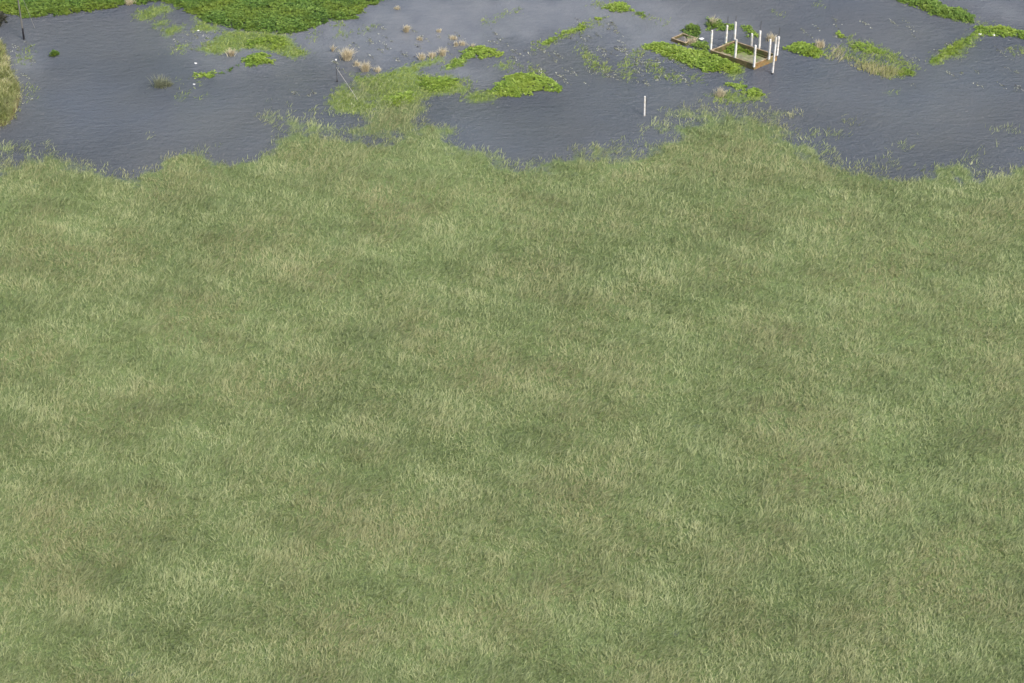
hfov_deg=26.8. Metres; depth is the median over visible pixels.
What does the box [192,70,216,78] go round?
floating plant mat
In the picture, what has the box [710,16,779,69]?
dock
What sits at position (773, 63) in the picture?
white post
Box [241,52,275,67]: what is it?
floating plant mat
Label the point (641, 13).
floating plant mat
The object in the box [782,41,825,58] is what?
floating plant mat
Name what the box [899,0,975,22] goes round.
floating plant mat
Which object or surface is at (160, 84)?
reed tuft
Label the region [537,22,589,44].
floating plant mat
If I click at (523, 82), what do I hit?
floating plant mat
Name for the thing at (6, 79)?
bank grass
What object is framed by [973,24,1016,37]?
floating plant mat
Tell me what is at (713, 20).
dry grass tuft
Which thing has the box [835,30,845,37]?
floating plant mat
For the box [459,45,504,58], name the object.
floating plant mat
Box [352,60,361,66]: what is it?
dry grass tuft
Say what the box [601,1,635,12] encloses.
floating plant mat
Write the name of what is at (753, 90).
floating plant mat
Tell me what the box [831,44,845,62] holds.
reeds
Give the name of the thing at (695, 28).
floating plant mat
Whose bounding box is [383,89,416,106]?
floating plant mat
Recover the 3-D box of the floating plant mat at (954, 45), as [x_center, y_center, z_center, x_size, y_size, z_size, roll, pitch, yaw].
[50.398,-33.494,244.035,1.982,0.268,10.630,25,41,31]
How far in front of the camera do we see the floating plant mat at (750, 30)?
247.42 m
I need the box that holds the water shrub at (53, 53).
[49,49,59,56]
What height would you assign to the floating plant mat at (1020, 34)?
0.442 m
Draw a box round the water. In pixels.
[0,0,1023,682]
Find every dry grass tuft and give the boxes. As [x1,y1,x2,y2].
[124,0,136,5]
[225,47,235,56]
[339,45,357,60]
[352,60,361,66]
[355,59,372,71]
[403,24,410,31]
[417,52,425,59]
[427,51,436,58]
[435,46,447,55]
[684,36,698,44]
[707,15,719,24]
[710,86,727,97]
[766,33,777,41]
[814,39,826,47]
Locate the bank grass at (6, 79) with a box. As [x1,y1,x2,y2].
[0,37,24,127]
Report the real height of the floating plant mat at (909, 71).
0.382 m
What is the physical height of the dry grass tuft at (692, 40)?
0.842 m
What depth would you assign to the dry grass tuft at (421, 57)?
241.36 m
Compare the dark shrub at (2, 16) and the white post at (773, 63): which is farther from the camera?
the dark shrub at (2, 16)
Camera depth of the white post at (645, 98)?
229.77 m
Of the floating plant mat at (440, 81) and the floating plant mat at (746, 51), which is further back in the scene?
the floating plant mat at (746, 51)
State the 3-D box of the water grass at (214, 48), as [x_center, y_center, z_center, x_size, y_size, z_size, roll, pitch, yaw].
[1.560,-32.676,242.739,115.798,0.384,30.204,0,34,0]
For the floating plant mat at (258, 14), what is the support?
on the water
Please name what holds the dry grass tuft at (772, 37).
on the water
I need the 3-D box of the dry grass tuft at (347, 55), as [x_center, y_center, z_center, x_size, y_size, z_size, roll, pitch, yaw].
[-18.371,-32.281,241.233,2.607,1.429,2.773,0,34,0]
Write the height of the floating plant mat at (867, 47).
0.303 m
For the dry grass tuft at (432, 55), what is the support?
on the water
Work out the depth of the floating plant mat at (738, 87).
236.20 m
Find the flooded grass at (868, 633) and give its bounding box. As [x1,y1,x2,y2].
[0,77,1023,682]
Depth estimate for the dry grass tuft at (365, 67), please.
238.90 m
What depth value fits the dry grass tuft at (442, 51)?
242.21 m
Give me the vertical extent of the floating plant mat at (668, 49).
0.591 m
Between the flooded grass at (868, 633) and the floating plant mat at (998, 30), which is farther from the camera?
the floating plant mat at (998, 30)
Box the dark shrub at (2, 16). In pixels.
[0,11,6,25]
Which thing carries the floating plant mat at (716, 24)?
on the water
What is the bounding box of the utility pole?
[17,0,33,39]
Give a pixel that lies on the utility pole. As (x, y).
(21, 20)
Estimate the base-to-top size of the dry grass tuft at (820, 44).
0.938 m
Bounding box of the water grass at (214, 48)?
[12,0,1023,115]
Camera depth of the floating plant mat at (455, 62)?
240.75 m
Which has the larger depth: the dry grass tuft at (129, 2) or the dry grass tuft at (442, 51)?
the dry grass tuft at (129, 2)
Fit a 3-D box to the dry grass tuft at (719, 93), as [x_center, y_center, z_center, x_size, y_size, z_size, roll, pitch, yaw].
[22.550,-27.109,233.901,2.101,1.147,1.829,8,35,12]
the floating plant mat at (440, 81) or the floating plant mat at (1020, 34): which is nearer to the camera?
the floating plant mat at (440, 81)
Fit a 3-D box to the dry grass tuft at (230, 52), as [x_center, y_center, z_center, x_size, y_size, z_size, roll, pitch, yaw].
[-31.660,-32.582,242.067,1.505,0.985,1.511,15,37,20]
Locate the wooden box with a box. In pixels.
[671,33,695,45]
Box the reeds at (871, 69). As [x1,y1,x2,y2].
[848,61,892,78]
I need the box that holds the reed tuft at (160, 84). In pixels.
[149,74,170,88]
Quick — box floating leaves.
[10,18,1021,103]
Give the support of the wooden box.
in the water
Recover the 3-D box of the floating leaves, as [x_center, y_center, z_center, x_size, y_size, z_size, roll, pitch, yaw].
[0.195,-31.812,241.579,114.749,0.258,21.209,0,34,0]
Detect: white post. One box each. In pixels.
[644,96,646,115]
[771,37,776,74]
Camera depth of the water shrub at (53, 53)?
242.03 m
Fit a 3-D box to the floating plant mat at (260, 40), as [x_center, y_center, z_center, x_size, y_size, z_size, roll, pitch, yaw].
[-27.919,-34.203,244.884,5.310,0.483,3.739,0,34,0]
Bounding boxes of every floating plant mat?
[0,0,383,33]
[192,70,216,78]
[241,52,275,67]
[243,35,289,49]
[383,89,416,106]
[416,74,458,92]
[444,54,466,69]
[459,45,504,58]
[489,72,561,97]
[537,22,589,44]
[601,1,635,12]
[635,11,645,17]
[641,41,740,73]
[680,23,701,43]
[690,40,709,50]
[705,16,733,30]
[723,41,752,55]
[725,82,747,89]
[740,87,765,97]
[741,25,758,37]
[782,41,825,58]
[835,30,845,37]
[849,42,892,54]
[898,67,915,75]
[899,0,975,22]
[930,30,982,62]
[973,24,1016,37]
[1017,29,1023,38]
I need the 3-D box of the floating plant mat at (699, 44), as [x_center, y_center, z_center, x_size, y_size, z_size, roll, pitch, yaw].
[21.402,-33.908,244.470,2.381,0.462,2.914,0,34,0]
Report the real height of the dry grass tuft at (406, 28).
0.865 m

